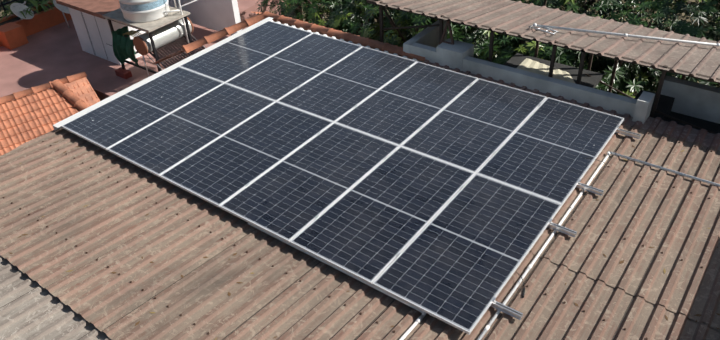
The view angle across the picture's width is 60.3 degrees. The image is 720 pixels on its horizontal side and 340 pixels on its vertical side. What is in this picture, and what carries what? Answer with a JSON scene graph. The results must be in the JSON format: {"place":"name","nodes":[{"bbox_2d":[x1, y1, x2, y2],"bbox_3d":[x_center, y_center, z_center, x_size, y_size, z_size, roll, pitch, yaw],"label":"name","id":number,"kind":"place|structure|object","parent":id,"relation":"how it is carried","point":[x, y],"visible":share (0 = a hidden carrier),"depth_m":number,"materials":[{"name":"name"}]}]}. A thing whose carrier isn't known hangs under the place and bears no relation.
{"place":"outdoors","nodes":[
{"label":"outdoors","id":0,"kind":"place"},
{"bbox_2d":[0,0,45,15],"bbox_3d":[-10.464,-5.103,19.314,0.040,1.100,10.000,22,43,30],"label":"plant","id":1,"kind":"object","parent":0,"point":[3,4],"visible":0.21,"depth_m":18.86,"materials":[{"name":"green plant"}]},
{"bbox_2d":[53,17,272,129],"bbox_3d":[-3.186,-1.810,10.892,0.126,0.104,4.776,22,43,30],"label":"solar panel frame","id":2,"kind":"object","parent":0,"point":[58,125],"depth_m":10.49,"materials":[{"name":"silver metal"}]},
{"bbox_2d":[139,19,191,52],"bbox_3d":[-4.910,-3.382,15.554,0.470,0.470,1.420,22,43,30],"label":"cylindrical tank","id":3,"kind":"object","parent":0,"point":[168,34],"visible":0.69,"depth_m":15.38,"materials":[{"name":"white metal"}]},
{"bbox_2d":[133,17,193,55],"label":"solar heater end caps","id":4,"kind":"object","parent":3,"relation":"attached to","point":[140,46],"visible":0.67,"depth_m":15.07,"materials":[{"name":"brown metal"}]},
{"bbox_2d":[149,36,204,67],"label":"solar heater tubes","id":5,"kind":"object","parent":3,"relation":"attached to","point":[178,42],"depth_m":15.46},
{"bbox_2d":[270,20,418,61],"bbox_3d":[-0.417,-2.404,11.550,3.625,0.032,0.180,22,43,30],"label":"white roof end flashing","id":6,"kind":"object","parent":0,"point":[414,59],"visible":0.33,"depth_m":11.47,"materials":[{"name":"white metal"}]},
{"bbox_2d":[0,0,719,95],"bbox_3d":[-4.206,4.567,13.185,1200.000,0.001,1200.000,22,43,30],"label":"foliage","id":7,"kind":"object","parent":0,"point":[683,14],"depth_m":27.57,"materials":[{"name":"green plant"}]},
{"bbox_2d":[0,0,49,17],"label":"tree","id":8,"kind":"object","parent":7,"relation":"on","point":[28,3],"visible":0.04,"depth_m":20.36,"materials":[{"name":"green plant"}]},
{"bbox_2d":[0,0,302,100],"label":"terrace floor","id":9,"kind":"structure","parent":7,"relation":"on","point":[53,53],"depth_m":17.28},
{"bbox_2d":[10,1,33,19],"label":"satellite dish","id":10,"kind":"object","parent":9,"relation":"on","point":[16,8],"visible":0.85,"depth_m":18.59,"materials":[{"name":"grey metal"}]},
{"bbox_2d":[0,0,71,49],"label":"parapet wall","id":11,"kind":"structure","parent":9,"relation":"on","point":[14,34],"depth_m":18.83,"materials":[{"name":"orange paint"}]},
{"bbox_2d":[0,4,54,25],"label":"terrace planter soil","id":12,"kind":"structure","parent":11,"relation":"on","point":[18,18],"depth_m":18.97,"materials":[{"name":"brown soil"}]},
{"bbox_2d":[0,0,53,21],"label":"planter palms","id":13,"kind":"object","parent":12,"relation":"on","point":[37,7],"visible":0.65,"depth_m":18.86,"materials":[{"name":"green plant"}]},
{"bbox_2d":[0,72,99,155],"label":"tile roof","id":14,"kind":"structure","parent":9,"relation":"on","point":[26,115],"depth_m":14.84,"materials":[{"name":"ceramic"}]},
{"bbox_2d":[64,77,99,106],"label":"roof tiles","id":15,"kind":"object","parent":14,"relation":"on","point":[82,87],"depth_m":15.41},
{"bbox_2d":[53,0,69,27],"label":"satellite dish","id":16,"kind":"object","parent":9,"relation":"on","point":[63,9],"visible":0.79,"depth_m":18.92,"materials":[{"name":"grey metal"}]},
{"bbox_2d":[68,7,145,64],"bbox_3d":[-6.835,-4.122,17.482,1.800,1.450,1.560,22,43,30],"label":"cabinet body","id":17,"kind":"object","parent":9,"relation":"on","point":[103,27],"visible":0.36,"depth_m":17.01,"materials":[{"name":"white metal"}]},
{"bbox_2d":[56,0,119,18],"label":"cabinet slab top","id":18,"kind":"structure","parent":17,"relation":"on","point":[98,8],"depth_m":16.43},
{"bbox_2d":[80,11,111,58],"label":"panel seams","id":19,"kind":"object","parent":17,"relation":"attached to","point":[89,35],"visible":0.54,"depth_m":16.97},
{"bbox_2d":[115,68,131,78],"bbox_3d":[-6.253,-2.555,16.403,0.420,0.150,0.200,22,43,30],"label":"plant pot","id":20,"kind":"object","parent":9,"relation":"on","point":[123,73],"depth_m":16.33,"materials":[{"name":"red ceramic"}]},
{"bbox_2d":[107,16,193,73],"bbox_3d":[-5.312,-3.217,16.012,1.740,1.590,1.220,22,43,30],"label":"metal stand","id":21,"kind":"object","parent":9,"relation":"on","point":[152,42],"visible":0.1,"depth_m":15.62,"materials":[{"name":"black metal"}]},
{"bbox_2d":[112,26,138,66],"bbox_3d":[-6.012,-3.024,15.872,0.535,0.950,1.130,-18,39,-19],"label":"green cloth","id":22,"kind":"object","parent":21,"relation":"on","point":[123,49],"visible":0.98,"depth_m":15.68,"materials":[{"name":"green fabric"}]},
{"bbox_2d":[123,30,140,36],"bbox_3d":[-5.702,-3.401,15.568,0.578,0.117,0.224,22,43,30],"label":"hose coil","id":23,"kind":"object","parent":21,"relation":"on","point":[130,32],"visible":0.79,"depth_m":15.53,"materials":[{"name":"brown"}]},
{"bbox_2d":[119,0,169,22],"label":"water tank","id":24,"kind":"object","parent":21,"relation":"on","point":[154,14],"visible":0.81,"depth_m":14.98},
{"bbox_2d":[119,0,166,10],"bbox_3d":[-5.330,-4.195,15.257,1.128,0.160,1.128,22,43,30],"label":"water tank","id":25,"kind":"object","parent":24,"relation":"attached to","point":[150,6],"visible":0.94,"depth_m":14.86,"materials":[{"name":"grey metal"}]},
{"bbox_2d":[102,6,189,31],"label":"platform slab","id":26,"kind":"structure","parent":21,"relation":"on","point":[118,16],"depth_m":15.19,"materials":[{"name":"grey concrete"}]},
{"bbox_2d":[164,0,196,42],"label":"water pipes","id":27,"kind":"object","parent":21,"relation":"on","point":[180,9],"visible":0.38,"depth_m":15.39,"materials":[{"name":"white plastic"}]},
{"bbox_2d":[142,34,205,76],"bbox_3d":[-4.280,-2.591,15.587,1.613,0.989,1.500,22,43,30],"label":"heater support frame","id":28,"kind":"object","parent":9,"relation":"on","point":[157,64],"visible":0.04,"depth_m":15.41,"materials":[{"name":"grey metal"}]},
{"bbox_2d":[168,0,241,34],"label":"wall","id":29,"kind":"structure","parent":9,"relation":"on","point":[217,15],"depth_m":17.95,"materials":[{"name":"white paint"}]},
{"bbox_2d":[257,0,416,44],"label":"tree","id":30,"kind":"object","parent":7,"relation":"on","point":[310,8],"visible":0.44,"depth_m":17.28,"materials":[{"name":"green plant"}]},
{"bbox_2d":[295,0,398,40],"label":"tree","id":31,"kind":"object","parent":7,"relation":"on","point":[348,17],"depth_m":20.36,"materials":[{"name":"green plant"}]},
{"bbox_2d":[324,0,515,58],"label":"tree","id":32,"kind":"object","parent":7,"relation":"on","point":[402,16],"visible":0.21,"depth_m":15.25,"materials":[{"name":"green plant"}]},
{"bbox_2d":[373,0,467,41],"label":"tree","id":33,"kind":"object","parent":7,"relation":"on","point":[403,25],"visible":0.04,"depth_m":17.66,"materials":[{"name":"green plant"}]},
{"bbox_2d":[407,0,637,93],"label":"tree","id":34,"kind":"object","parent":7,"relation":"on","point":[580,8],"visible":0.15,"depth_m":13.76,"materials":[{"name":"green plant"}]},
{"bbox_2d":[465,10,686,97],"bbox_3d":[4.548,-0.783,14.379,5.068,6.417,4.833,22,43,30],"label":"tree","id":35,"kind":"object","parent":7,"relation":"on","point":[527,48],"visible":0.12,"depth_m":12.59,"materials":[{"name":"green plant"}]},
{"bbox_2d":[530,0,633,17],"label":"tree","id":36,"kind":"object","parent":7,"relation":"on","point":[573,11],"visible":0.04,"depth_m":17.65,"materials":[{"name":"green plant"}]},
{"bbox_2d":[511,0,719,95],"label":"tree","id":37,"kind":"object","parent":7,"relation":"on","point":[644,5],"visible":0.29,"depth_m":12.77,"materials":[{"name":"green plant"}]},
{"bbox_2d":[624,0,719,95],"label":"tree","id":38,"kind":"object","parent":7,"relation":"on","point":[696,33],"visible":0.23,"depth_m":12.28,"materials":[{"name":"green plant"}]},
{"bbox_2d":[630,0,719,41],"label":"tree","id":39,"kind":"object","parent":7,"relation":"on","point":[693,3],"visible":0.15,"depth_m":16.02,"materials":[{"name":"green plant"}]},
{"bbox_2d":[309,98,546,281],"bbox_3d":[-0.377,-0.684,9.073,6.864,0.001,4.536,22,43,30],"label":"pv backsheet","id":40,"kind":"object","parent":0,"point":[456,193],"depth_m":7.47,"materials":[{"name":"white plastic"}]},
{"bbox_2d":[529,25,558,34],"bbox_3d":[2.939,-2.253,9.935,0.531,0.076,0.198,34,50,40],"label":"shed roof rack","id":41,"kind":"object","parent":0,"point":[547,30],"visible":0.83,"depth_m":9.88,"materials":[{"name":"silver metal"}]},
{"bbox_2d":[403,19,719,123],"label":"parapet","id":42,"kind":"structure","parent":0,"point":[427,46],"depth_m":9.46,"materials":[{"name":"grey concrete"}]},
{"bbox_2d":[439,20,453,44],"bbox_3d":[1.494,-1.901,10.767,0.877,1.451,0.094,22,43,30],"label":"shed roof trestle","id":43,"kind":"object","parent":42,"relation":"on","point":[448,25],"visible":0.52,"depth_m":10.47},
{"bbox_2d":[422,60,719,149],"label":"roof top strip","id":44,"kind":"object","parent":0,"point":[688,133],"visible":0.58,"depth_m":8.82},
{"bbox_2d":[504,53,719,133],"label":"wall","id":45,"kind":"structure","parent":0,"point":[664,105],"depth_m":9.55,"materials":[{"name":"concrete"}]},
{"bbox_2d":[366,0,719,133],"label":"roof support frame","id":46,"kind":"object","parent":45,"relation":"on","point":[581,66],"visible":0.31,"depth_m":9.79,"materials":[{"name":"black metal"}]},
{"bbox_2d":[374,0,719,81],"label":"shed roof sheets","id":47,"kind":"object","parent":46,"relation":"on","point":[508,16],"visible":0.96,"depth_m":10.18,"materials":[{"name":"brown concrete"}]},
{"bbox_2d":[533,23,719,46],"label":"pipe","id":48,"kind":"object","parent":47,"relation":"on","point":[630,35],"visible":1,"depth_m":9.82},
{"bbox_2d":[517,58,574,82],"bbox_3d":[3.543,-1.834,11.527,1.220,0.012,0.570,22,43,30],"label":"cream sheet","id":49,"kind":"object","parent":45,"relation":"on","point":[530,65],"visible":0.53,"depth_m":11.58,"materials":[{"name":"beige"}]},
{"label":"house walls","id":50,"kind":"object","parent":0,"visible":0},
{"bbox_3d":[-0.111,1.844,5.226,13.200,0.738,12.500,22,43,30],"label":"roof","id":51,"kind":"object","parent":50,"relation":"on","visible":0},
{"bbox_2d":[0,255,110,339],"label":"roof","id":52,"kind":"structure","parent":51,"relation":"on","point":[30,309],"depth_m":6.21,"materials":[{"name":"concrete"}]},
{"bbox_2d":[153,11,424,63],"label":"roof ridge tiles","id":53,"kind":"object","parent":51,"relation":"attached to","point":[314,28],"visible":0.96,"depth_m":12.12,"materials":[{"name":"ceramic"}]},
{"bbox_2d":[60,128,719,339],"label":"roof","id":54,"kind":"structure","parent":51,"relation":"on","point":[550,315],"depth_m":6.18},
{"bbox_2d":[0,129,470,339],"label":"main roof","id":55,"kind":"structure","parent":54,"relation":"on","point":[112,226],"depth_m":6.84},
{"bbox_2d":[61,21,623,334],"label":"solar panel frames","id":56,"kind":"structure","parent":54,"relation":"on","point":[386,267],"depth_m":8.17,"materials":[{"name":"silver metal"}]},
{"bbox_2d":[63,21,622,330],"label":"solar panels","id":57,"kind":"object","parent":56,"relation":"in","point":[457,260],"visible":1,"depth_m":8.42,"materials":[{"name":"black glass"}]},
{"bbox_2d":[2,129,711,339],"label":"roof screws","id":58,"kind":"object","parent":54,"relation":"in","point":[564,302],"visible":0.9,"depth_m":6.91,"materials":[{"name":"grey metal"}]},
{"bbox_2d":[8,142,719,339],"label":"roof dry leaves","id":59,"kind":"object","parent":54,"relation":"on","point":[576,304],"visible":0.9,"depth_m":6.72,"materials":[{"name":"brown plant"}]},
{"bbox_2d":[248,151,719,339],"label":"pvc conduits","id":60,"kind":"object","parent":54,"relation":"on","point":[485,329],"visible":0.96,"depth_m":6.94,"materials":[{"name":"white plastic"}]},
{"bbox_2d":[516,158,604,297],"bbox_3d":[2.328,0.527,7.255,0.261,0.119,2.727,20,42,28],"label":"dc cable","id":61,"kind":"object","parent":54,"relation":"on","point":[521,277],"visible":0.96,"depth_m":6.47,"materials":[{"name":"black plastic"}]},
{"bbox_2d":[530,122,719,330],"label":"roof","id":62,"kind":"structure","parent":51,"relation":"attached to","point":[647,211],"depth_m":7.14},
{"bbox_2d":[88,25,640,319],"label":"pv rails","id":63,"kind":"object","parent":62,"relation":"on","point":[516,314],"visible":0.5,"depth_m":7.12,"materials":[{"name":"silver metal"}]}
]}

